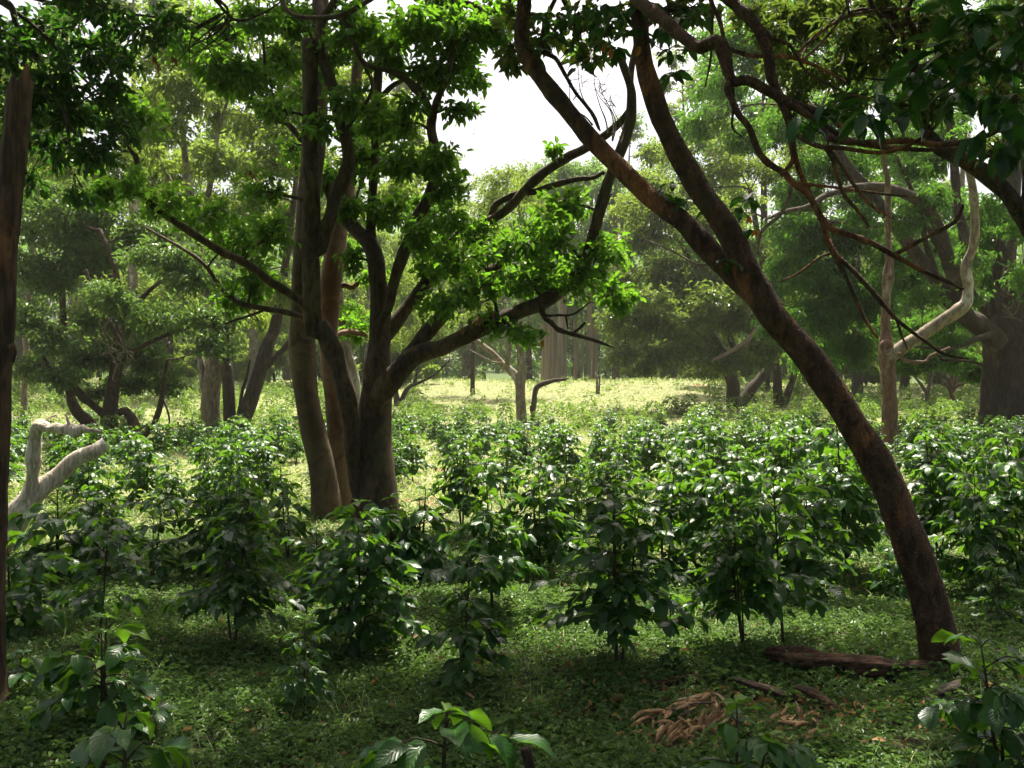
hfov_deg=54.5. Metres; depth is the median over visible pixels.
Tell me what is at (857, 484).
coffee bush
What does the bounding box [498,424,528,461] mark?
coffee bush
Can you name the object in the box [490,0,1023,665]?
leaning tree
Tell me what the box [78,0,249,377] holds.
woodland tree
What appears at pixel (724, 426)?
coffee bush
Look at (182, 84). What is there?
stout tree
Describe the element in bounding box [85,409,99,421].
coffee bush
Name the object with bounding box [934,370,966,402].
bare tree
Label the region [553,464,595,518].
coffee bush
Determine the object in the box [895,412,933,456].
coffee bush
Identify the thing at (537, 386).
bent snag
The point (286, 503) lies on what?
coffee bush
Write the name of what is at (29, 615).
coffee bush
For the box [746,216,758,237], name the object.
orange leaf
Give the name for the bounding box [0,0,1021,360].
sky
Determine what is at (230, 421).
coffee bush
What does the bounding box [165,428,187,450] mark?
coffee bush
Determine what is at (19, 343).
woodland tree
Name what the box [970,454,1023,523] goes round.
coffee bush
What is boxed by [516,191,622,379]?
woodland tree
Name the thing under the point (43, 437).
coffee bush
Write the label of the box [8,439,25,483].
coffee bush
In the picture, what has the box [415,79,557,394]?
hazy tree
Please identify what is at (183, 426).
coffee bush
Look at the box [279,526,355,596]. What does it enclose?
coffee bush
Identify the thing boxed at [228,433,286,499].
coffee bush
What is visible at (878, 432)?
coffee bush
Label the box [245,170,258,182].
dead leaf bunch
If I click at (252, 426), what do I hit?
coffee bush
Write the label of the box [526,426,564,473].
coffee bush
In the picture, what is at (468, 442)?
coffee bush
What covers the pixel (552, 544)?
coffee bush
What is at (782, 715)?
cluster
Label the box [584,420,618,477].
coffee bush
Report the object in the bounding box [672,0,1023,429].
huge tree
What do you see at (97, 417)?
coffee bush
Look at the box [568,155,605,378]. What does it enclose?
tall tree
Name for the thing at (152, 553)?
coffee bush
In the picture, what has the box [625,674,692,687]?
rotten wood
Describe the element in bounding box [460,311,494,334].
dead leaf bunch
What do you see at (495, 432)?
coffee bush
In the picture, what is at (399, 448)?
coffee bush
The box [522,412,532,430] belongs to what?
coffee bush
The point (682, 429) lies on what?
coffee bush
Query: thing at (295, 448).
coffee bush
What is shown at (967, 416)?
coffee bush
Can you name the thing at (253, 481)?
coffee bush
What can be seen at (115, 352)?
gnarled tree
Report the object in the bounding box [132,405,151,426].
coffee bush
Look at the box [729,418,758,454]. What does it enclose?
coffee bush
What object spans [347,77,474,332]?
woodland tree
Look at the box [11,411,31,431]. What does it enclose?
coffee bush
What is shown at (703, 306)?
spreading tree
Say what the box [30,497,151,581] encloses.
coffee bush
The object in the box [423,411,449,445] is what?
coffee bush
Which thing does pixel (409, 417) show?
coffee bush
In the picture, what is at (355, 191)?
woodland tree
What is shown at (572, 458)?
coffee bush
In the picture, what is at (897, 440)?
coffee bush
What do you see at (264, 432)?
coffee bush
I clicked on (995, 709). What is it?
coffee bush
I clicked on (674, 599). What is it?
coffee bush
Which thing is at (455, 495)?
coffee bush
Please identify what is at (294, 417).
coffee bush
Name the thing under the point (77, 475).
coffee bush
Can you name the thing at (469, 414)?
coffee bush
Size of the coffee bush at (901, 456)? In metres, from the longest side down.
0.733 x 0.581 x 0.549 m
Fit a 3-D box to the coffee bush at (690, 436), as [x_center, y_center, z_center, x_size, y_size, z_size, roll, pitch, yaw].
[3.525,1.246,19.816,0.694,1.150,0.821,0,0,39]
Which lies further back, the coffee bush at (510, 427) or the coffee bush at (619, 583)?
the coffee bush at (510, 427)
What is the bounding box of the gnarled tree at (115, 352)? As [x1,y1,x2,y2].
[12,178,249,448]
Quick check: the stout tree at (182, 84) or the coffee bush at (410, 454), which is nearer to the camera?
the coffee bush at (410, 454)
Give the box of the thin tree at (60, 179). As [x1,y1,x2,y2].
[1,57,128,425]
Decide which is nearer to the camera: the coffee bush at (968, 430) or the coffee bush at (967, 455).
the coffee bush at (967, 455)
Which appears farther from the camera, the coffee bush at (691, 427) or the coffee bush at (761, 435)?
the coffee bush at (691, 427)
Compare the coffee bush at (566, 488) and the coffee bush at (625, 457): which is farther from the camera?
the coffee bush at (625, 457)
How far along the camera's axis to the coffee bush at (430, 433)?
30.65 m
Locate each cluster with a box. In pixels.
[626,691,738,752]
[739,700,825,749]
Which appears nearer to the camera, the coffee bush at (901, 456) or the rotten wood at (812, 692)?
the rotten wood at (812, 692)
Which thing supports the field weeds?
on the ground at (492, 402)
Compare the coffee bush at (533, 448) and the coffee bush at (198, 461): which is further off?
the coffee bush at (533, 448)
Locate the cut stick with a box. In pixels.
[520,746,535,767]
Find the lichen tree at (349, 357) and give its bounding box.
[321,55,375,407]
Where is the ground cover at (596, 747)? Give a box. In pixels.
[0,489,1023,767]
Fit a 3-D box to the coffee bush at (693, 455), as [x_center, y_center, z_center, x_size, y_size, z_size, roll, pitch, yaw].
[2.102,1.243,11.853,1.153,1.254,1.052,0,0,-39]
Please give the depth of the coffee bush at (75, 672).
4.83 m
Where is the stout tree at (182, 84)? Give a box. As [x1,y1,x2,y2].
[86,0,290,432]
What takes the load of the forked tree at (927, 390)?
on the ground at (492, 402)
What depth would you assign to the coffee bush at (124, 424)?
30.09 m
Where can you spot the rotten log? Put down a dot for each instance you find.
(860, 664)
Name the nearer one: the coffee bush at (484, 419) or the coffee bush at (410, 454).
the coffee bush at (410, 454)
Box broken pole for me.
[595,372,600,393]
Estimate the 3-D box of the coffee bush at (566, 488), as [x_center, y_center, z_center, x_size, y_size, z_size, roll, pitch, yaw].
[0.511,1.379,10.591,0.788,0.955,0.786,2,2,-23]
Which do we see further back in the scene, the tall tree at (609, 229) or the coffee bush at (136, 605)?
the tall tree at (609, 229)
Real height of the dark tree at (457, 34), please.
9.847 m
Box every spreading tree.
[347,67,516,405]
[587,190,799,409]
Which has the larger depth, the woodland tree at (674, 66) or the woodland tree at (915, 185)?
the woodland tree at (674, 66)
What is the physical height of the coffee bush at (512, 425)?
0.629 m
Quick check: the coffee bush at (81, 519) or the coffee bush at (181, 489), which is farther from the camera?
the coffee bush at (181, 489)
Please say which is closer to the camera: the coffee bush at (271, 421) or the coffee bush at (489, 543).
the coffee bush at (489, 543)
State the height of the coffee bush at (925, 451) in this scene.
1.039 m
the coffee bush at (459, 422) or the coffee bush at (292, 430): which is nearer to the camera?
the coffee bush at (292, 430)
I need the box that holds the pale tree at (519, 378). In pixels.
[461,160,561,422]
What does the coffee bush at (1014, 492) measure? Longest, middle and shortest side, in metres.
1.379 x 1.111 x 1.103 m
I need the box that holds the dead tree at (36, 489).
[6,413,109,555]
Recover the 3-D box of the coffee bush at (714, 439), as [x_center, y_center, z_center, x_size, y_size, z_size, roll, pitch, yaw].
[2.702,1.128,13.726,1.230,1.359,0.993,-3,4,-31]
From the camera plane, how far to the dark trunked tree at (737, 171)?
51.47 m
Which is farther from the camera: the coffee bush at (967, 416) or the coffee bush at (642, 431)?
the coffee bush at (967, 416)
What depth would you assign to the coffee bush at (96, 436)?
19.71 m
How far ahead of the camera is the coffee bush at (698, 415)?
21.14 m
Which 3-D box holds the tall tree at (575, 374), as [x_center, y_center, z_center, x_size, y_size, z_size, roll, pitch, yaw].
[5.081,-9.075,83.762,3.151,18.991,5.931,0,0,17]
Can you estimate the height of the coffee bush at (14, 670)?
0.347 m
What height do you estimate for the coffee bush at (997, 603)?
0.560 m
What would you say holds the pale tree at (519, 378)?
on the ground at (492, 402)
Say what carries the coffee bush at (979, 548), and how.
on the ground at (492, 402)
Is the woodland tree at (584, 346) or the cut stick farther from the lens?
the woodland tree at (584, 346)
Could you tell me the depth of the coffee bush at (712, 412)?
34.31 m
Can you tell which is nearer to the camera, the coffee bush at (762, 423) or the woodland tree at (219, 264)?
the coffee bush at (762, 423)
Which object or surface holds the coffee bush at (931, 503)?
on the ground at (492, 402)
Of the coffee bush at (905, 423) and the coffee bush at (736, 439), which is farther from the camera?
the coffee bush at (905, 423)
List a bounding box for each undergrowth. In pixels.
[12,311,442,385]
[619,329,982,385]
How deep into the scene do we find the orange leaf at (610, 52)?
7.00 m
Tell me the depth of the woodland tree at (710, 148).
88.57 m
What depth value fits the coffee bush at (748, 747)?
3.99 m
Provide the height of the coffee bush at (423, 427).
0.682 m
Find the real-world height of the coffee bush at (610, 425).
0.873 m
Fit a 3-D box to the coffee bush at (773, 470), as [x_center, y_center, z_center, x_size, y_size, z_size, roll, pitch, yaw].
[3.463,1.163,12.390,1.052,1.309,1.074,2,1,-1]
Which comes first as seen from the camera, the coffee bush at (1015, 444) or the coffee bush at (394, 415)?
the coffee bush at (1015, 444)
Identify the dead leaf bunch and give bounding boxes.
[151,56,177,72]
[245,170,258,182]
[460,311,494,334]
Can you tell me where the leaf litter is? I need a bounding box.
[8,508,1023,767]
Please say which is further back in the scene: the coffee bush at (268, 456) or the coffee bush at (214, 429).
the coffee bush at (214, 429)
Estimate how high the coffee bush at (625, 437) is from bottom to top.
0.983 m
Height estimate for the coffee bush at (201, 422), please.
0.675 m
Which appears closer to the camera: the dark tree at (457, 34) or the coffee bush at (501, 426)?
the dark tree at (457, 34)
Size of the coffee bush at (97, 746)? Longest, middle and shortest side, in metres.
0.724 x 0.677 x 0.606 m
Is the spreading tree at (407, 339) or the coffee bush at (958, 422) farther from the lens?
the spreading tree at (407, 339)
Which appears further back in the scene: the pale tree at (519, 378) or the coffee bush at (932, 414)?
the pale tree at (519, 378)
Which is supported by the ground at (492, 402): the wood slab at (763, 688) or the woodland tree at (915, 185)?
the woodland tree at (915, 185)
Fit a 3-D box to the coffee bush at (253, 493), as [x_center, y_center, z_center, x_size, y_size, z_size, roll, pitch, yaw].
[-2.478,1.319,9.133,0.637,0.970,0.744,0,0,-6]
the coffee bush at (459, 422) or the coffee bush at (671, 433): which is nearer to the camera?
the coffee bush at (671, 433)
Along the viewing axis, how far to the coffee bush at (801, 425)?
19.53 m
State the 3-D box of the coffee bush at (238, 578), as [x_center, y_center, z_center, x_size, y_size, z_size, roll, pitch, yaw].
[-1.832,1.267,6.718,0.856,1.031,0.871,0,0,41]
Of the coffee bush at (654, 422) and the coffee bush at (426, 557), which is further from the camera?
the coffee bush at (654, 422)
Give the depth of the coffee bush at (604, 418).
32.96 m
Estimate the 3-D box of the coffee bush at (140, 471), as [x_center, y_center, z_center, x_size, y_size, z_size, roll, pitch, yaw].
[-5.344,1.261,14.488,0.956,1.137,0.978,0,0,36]
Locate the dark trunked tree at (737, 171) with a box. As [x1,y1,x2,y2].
[606,112,829,407]
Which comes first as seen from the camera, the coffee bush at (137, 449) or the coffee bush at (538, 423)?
the coffee bush at (137, 449)
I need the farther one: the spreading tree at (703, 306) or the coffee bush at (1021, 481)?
the spreading tree at (703, 306)
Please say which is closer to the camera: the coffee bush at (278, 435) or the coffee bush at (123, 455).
the coffee bush at (123, 455)
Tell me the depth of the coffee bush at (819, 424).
30.82 m
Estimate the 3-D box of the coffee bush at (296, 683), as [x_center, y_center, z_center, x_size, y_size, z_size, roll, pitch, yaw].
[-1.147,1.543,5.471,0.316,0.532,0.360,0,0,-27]
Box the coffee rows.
[11,372,979,458]
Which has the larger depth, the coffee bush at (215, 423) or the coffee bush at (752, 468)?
the coffee bush at (215, 423)
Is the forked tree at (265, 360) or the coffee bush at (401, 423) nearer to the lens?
the coffee bush at (401, 423)
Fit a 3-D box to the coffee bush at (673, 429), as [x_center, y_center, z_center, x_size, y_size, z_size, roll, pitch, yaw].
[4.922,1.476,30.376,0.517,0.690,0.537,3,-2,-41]
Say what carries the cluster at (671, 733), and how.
on the ground at (492, 402)
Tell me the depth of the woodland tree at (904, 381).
65.70 m
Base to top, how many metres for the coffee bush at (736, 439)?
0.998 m
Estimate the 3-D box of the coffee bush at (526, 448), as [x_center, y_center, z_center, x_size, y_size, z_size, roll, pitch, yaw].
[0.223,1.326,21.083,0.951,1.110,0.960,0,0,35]
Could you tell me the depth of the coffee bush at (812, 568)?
8.45 m
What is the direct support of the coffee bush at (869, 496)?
on the ground at (492, 402)
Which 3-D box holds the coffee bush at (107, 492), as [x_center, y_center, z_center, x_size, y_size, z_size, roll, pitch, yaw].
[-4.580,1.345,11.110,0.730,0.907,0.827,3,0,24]
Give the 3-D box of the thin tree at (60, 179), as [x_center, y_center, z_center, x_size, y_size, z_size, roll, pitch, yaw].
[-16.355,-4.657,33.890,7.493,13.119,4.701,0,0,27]
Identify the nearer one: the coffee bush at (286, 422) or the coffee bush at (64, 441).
the coffee bush at (64, 441)
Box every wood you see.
[14,184,1023,383]
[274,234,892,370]
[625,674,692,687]
[794,685,843,710]
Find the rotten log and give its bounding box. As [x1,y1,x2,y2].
[762,645,950,677]
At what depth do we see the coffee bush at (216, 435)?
23.19 m
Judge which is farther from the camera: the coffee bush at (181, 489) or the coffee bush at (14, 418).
the coffee bush at (14, 418)
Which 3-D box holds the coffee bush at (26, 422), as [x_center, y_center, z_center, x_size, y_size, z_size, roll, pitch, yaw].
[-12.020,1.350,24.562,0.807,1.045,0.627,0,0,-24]
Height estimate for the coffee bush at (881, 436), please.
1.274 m
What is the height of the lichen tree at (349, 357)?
8.044 m
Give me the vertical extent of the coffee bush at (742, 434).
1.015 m
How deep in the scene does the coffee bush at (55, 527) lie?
9.01 m
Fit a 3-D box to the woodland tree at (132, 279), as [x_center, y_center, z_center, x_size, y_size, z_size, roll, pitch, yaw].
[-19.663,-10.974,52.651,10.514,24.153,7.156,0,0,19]
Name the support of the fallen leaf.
on the ground cover at (596, 747)
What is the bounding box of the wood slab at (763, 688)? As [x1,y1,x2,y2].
[732,677,815,708]
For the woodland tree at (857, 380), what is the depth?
55.83 m
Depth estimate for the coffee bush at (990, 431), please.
18.62 m
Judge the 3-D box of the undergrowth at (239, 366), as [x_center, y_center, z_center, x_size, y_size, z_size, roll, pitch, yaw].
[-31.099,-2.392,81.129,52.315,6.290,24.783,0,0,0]
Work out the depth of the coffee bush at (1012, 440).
14.35 m
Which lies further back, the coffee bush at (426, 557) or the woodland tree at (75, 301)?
the woodland tree at (75, 301)
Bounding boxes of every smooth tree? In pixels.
[270,0,343,523]
[320,0,369,512]
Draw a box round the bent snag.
[530,377,569,420]
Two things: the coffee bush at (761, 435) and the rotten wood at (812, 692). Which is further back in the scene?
the coffee bush at (761, 435)
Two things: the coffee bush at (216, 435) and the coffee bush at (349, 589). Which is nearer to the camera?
the coffee bush at (349, 589)
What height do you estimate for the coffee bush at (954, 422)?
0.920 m
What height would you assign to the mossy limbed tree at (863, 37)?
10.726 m
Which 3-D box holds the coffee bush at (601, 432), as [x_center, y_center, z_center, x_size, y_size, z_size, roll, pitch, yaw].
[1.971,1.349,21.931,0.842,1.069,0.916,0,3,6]
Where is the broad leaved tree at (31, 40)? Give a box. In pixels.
[0,0,279,212]
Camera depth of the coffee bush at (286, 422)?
28.11 m
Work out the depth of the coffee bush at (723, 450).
15.87 m
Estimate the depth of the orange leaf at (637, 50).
6.70 m
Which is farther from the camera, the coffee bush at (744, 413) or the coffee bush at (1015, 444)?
the coffee bush at (744, 413)
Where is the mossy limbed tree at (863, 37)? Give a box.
[723,0,1023,237]
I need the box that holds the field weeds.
[8,374,1018,545]
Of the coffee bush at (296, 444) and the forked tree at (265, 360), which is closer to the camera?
the coffee bush at (296, 444)
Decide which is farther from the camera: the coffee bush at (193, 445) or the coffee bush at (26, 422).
the coffee bush at (26, 422)
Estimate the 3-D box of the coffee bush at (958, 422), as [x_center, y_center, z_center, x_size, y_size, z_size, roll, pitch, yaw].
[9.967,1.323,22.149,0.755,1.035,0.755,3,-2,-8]
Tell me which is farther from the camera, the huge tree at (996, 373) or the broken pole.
the broken pole
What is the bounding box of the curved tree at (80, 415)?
[17,175,131,433]
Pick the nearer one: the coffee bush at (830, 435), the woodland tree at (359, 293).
the coffee bush at (830, 435)
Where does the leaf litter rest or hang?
on the ground at (492, 402)
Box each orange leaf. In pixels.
[602,44,612,58]
[635,46,640,56]
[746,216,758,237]
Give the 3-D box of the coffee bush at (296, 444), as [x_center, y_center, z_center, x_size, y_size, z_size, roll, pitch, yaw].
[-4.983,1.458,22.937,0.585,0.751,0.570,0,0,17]
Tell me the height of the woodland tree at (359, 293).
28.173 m
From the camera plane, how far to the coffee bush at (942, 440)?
14.58 m
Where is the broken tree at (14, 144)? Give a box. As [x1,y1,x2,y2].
[0,62,33,703]
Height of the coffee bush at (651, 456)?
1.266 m
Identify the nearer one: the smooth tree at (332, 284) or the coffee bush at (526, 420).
the smooth tree at (332, 284)
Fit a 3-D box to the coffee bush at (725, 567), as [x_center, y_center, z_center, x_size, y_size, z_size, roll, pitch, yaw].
[1.513,1.293,6.640,0.748,1.024,0.634,0,0,15]
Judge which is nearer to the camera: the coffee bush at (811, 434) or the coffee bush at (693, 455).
the coffee bush at (693, 455)
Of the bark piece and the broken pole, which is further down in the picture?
the bark piece
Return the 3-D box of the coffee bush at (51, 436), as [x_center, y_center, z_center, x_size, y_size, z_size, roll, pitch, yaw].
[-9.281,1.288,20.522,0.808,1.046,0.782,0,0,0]
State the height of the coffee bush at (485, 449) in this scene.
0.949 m
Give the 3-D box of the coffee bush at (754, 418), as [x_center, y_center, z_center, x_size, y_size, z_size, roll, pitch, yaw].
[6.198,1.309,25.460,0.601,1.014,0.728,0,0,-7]
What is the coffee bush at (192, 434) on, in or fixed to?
on the ground at (492, 402)
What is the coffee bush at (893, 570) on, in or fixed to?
on the ground at (492, 402)
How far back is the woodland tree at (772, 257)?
69.89 m
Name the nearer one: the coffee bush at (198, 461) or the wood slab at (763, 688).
the wood slab at (763, 688)
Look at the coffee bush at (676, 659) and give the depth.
6.14 m
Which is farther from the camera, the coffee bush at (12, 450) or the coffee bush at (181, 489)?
the coffee bush at (12, 450)
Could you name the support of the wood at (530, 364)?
on the ground at (492, 402)
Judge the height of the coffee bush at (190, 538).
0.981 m
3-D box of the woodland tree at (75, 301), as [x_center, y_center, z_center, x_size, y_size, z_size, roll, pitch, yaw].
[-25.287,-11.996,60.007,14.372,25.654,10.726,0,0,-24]
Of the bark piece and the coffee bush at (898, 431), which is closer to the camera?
the bark piece
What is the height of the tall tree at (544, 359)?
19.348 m
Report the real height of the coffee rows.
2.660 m
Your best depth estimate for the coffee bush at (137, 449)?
18.25 m
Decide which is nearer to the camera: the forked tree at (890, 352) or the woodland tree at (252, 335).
the forked tree at (890, 352)
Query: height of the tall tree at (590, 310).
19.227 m
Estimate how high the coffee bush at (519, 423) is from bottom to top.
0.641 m
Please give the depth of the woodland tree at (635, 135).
93.96 m
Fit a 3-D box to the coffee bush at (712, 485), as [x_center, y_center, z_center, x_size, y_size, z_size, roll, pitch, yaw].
[1.949,1.227,8.893,1.100,1.168,1.028,0,0,25]
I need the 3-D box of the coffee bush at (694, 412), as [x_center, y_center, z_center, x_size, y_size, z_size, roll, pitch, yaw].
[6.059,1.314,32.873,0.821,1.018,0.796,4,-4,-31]
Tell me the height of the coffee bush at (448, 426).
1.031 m
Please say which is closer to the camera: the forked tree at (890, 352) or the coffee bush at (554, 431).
the coffee bush at (554, 431)
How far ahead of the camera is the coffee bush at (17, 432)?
23.05 m
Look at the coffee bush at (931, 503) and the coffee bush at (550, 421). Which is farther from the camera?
the coffee bush at (550, 421)
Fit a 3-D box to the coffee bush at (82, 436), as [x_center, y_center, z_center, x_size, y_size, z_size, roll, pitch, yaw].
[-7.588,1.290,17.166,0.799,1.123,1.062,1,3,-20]
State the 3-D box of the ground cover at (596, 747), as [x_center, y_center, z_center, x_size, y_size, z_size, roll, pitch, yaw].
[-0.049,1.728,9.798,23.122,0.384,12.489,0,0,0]
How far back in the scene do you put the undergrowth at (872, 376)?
74.95 m
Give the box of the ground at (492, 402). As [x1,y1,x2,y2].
[0,360,1023,767]
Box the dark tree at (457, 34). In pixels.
[75,0,675,529]
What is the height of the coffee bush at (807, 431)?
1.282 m
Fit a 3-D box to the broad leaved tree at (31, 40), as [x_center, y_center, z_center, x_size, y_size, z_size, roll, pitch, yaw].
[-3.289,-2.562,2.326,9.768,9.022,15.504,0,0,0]
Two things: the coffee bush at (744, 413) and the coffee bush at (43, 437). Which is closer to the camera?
the coffee bush at (43, 437)
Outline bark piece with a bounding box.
[911,676,967,707]
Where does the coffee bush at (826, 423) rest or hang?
on the ground at (492, 402)
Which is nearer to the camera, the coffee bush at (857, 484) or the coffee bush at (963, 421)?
the coffee bush at (857, 484)
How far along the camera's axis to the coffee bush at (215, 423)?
29.35 m
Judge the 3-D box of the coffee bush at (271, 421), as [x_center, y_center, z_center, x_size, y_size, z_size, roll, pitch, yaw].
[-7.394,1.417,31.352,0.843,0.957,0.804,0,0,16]
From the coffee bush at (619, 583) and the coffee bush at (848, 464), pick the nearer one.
the coffee bush at (619, 583)
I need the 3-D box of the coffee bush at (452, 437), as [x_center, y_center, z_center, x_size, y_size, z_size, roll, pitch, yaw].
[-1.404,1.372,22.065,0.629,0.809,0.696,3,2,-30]
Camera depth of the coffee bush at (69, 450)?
14.58 m
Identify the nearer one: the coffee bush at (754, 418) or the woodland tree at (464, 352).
the coffee bush at (754, 418)
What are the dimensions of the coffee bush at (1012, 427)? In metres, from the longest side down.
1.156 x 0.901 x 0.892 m
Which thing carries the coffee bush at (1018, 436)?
on the ground at (492, 402)
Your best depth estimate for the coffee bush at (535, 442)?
25.63 m
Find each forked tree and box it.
[220,34,444,426]
[862,94,979,452]
[905,334,960,407]
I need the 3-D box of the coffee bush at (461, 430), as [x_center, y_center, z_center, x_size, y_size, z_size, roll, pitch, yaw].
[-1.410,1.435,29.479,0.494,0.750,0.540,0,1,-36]
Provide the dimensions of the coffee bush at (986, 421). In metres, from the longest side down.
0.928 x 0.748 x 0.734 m
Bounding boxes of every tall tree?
[522,161,573,380]
[525,156,567,382]
[535,161,587,382]
[548,165,584,380]
[559,165,590,379]
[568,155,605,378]
[568,158,629,380]
[577,161,638,379]
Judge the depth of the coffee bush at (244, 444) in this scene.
17.06 m
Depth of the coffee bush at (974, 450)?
19.58 m
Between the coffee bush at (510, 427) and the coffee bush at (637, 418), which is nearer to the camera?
the coffee bush at (510, 427)
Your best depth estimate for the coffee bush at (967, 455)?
15.99 m
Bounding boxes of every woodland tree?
[0,0,202,387]
[0,40,115,375]
[52,0,243,396]
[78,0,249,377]
[201,0,355,385]
[212,2,381,331]
[278,48,440,362]
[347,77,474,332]
[431,181,514,380]
[453,186,578,357]
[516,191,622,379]
[571,111,673,353]
[600,43,755,316]
[643,16,751,333]
[665,0,868,391]
[709,0,884,337]
[748,0,978,401]
[825,0,992,389]
[850,47,1021,383]
[892,0,1022,345]
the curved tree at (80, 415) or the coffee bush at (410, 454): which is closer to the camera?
the coffee bush at (410, 454)
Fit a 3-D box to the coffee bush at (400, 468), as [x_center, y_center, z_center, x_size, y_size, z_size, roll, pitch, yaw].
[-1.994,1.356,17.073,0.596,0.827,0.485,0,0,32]
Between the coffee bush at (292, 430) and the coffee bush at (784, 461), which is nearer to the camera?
the coffee bush at (784, 461)
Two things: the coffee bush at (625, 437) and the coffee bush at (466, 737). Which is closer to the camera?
the coffee bush at (466, 737)
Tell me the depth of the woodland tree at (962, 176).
73.85 m
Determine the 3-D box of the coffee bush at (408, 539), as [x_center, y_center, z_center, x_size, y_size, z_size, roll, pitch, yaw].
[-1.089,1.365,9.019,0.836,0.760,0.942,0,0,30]
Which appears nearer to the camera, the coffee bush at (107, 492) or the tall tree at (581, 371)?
the coffee bush at (107, 492)
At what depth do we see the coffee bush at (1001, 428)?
24.06 m
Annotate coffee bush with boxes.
[5,535,96,644]
[6,486,114,582]
[7,649,56,687]
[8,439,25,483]
[9,424,27,476]
[10,436,25,483]
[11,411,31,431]
[11,416,23,433]
[11,422,28,455]
[13,418,42,444]
[18,429,46,461]
[25,612,178,739]
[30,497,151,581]
[41,431,48,440]
[42,421,72,464]
[42,438,86,484]
[46,433,94,473]
[47,516,161,641]
[50,435,101,493]
[58,439,117,504]
[64,464,136,533]
[68,709,191,767]
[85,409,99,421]
[85,423,116,465]
[91,413,100,425]
[103,428,128,458]
[108,432,180,502]
[112,425,145,472]
[112,486,191,588]
[119,417,128,433]
[124,441,158,473]
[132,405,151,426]
[140,418,179,459]
[149,457,196,514]
[161,493,312,647]
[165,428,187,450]
[165,477,251,576]
[171,418,193,448]
[179,419,213,456]
[184,437,235,506]
[187,435,209,460]
[191,420,209,433]
[193,443,260,513]
[207,464,268,521]
[208,418,222,439]
[208,425,234,457]
[210,424,228,448]
[210,475,279,567]
[213,419,262,473]
[224,415,244,438]
[225,416,262,449]
[226,427,277,484]
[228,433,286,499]
[240,429,271,465]
[245,421,260,438]
[255,416,276,444]
[261,459,323,558]
[263,418,296,460]
[266,414,289,432]
[274,615,333,713]
[275,414,295,437]
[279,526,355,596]
[282,432,304,465]
[285,431,304,462]
[287,427,299,446]
[290,415,300,434]
[292,498,429,658]
[302,416,327,462]
[350,493,446,575]
[351,701,558,767]
[363,486,459,581]
[392,410,403,430]
[392,415,413,447]
[392,433,403,459]
[392,439,412,482]
[393,423,436,480]
[396,410,418,440]
[408,414,420,434]
[414,541,517,689]
[416,416,429,434]
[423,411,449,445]
[425,414,443,437]
[427,440,494,523]
[429,417,459,450]
[436,428,460,456]
[436,458,548,612]
[444,428,490,480]
[452,411,468,434]
[453,405,474,429]
[457,420,471,439]
[466,422,497,457]
[469,411,499,445]
[480,433,533,502]
[490,421,505,445]
[493,419,509,439]
[496,457,587,580]
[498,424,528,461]
[500,420,544,467]
[507,419,518,434]
[512,419,525,434]
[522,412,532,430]
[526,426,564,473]
[528,483,711,663]
[529,414,542,432]
[529,468,600,551]
[531,425,550,448]
[539,422,570,457]
[540,423,591,483]
[542,413,559,429]
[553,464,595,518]
[562,461,644,548]
[583,421,619,459]
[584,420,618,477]
[584,432,650,509]
[600,407,619,438]
[603,413,621,438]
[612,425,644,465]
[616,458,717,580]
[618,421,675,496]
[630,420,658,455]
[636,416,644,424]
[639,417,660,444]
[641,592,705,633]
[646,436,723,536]
[647,643,691,675]
[652,409,668,430]
[657,425,675,455]
[658,417,737,496]
[666,415,701,455]
[666,421,679,438]
[666,455,790,584]
[670,413,714,463]
[671,418,711,470]
[676,409,722,458]
[681,693,826,767]
[682,501,796,652]
[688,409,706,423]
[698,422,747,480]
[704,444,772,523]
[705,405,725,425]
[711,418,729,447]
[725,429,752,461]
[728,423,758,460]
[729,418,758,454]
[731,407,754,428]
[731,473,851,645]
[740,418,803,487]
[743,474,863,597]
[748,415,760,432]
[751,420,809,481]
[751,426,818,514]
[757,422,767,431]
[761,430,804,480]
[781,411,816,459]
[781,414,823,460]
[786,414,814,436]
[792,423,889,573]
[801,420,859,482]
[802,437,874,502]
[807,428,863,541]
[808,407,828,435]
[809,439,876,502]
[819,422,833,438]
[863,545,908,599]
[864,415,890,449]
[871,422,881,434]
[875,416,906,438]
[877,432,981,557]
[889,432,905,456]
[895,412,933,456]
[895,435,916,459]
[898,418,910,437]
[900,421,972,496]
[908,424,948,461]
[910,437,938,478]
[913,629,1023,767]
[914,410,936,429]
[927,415,947,431]
[927,461,1023,593]
[934,429,977,486]
[943,419,957,439]
[949,420,969,451]
[950,420,987,457]
[952,405,983,435]
[956,419,985,454]
[960,426,995,458]
[963,557,1023,625]
[964,432,1023,577]
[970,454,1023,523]
[972,421,1023,506]
[977,422,1012,468]
[978,415,997,437]
[985,416,1013,451]
[986,437,1021,469]
[987,415,1008,435]
[987,466,1023,523]
[1005,415,1023,439]
[1009,415,1023,431]
[1009,430,1023,455]
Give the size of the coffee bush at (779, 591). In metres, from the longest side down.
1.192 x 0.928 x 0.790 m
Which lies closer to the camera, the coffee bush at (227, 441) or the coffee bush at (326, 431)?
the coffee bush at (227, 441)
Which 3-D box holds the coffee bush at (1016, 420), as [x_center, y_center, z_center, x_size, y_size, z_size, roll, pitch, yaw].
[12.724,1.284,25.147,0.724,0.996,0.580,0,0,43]
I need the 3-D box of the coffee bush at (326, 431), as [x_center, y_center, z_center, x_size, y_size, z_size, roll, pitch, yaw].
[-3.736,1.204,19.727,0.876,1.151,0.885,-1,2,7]
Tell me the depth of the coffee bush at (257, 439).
21.15 m
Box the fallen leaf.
[871,736,886,740]

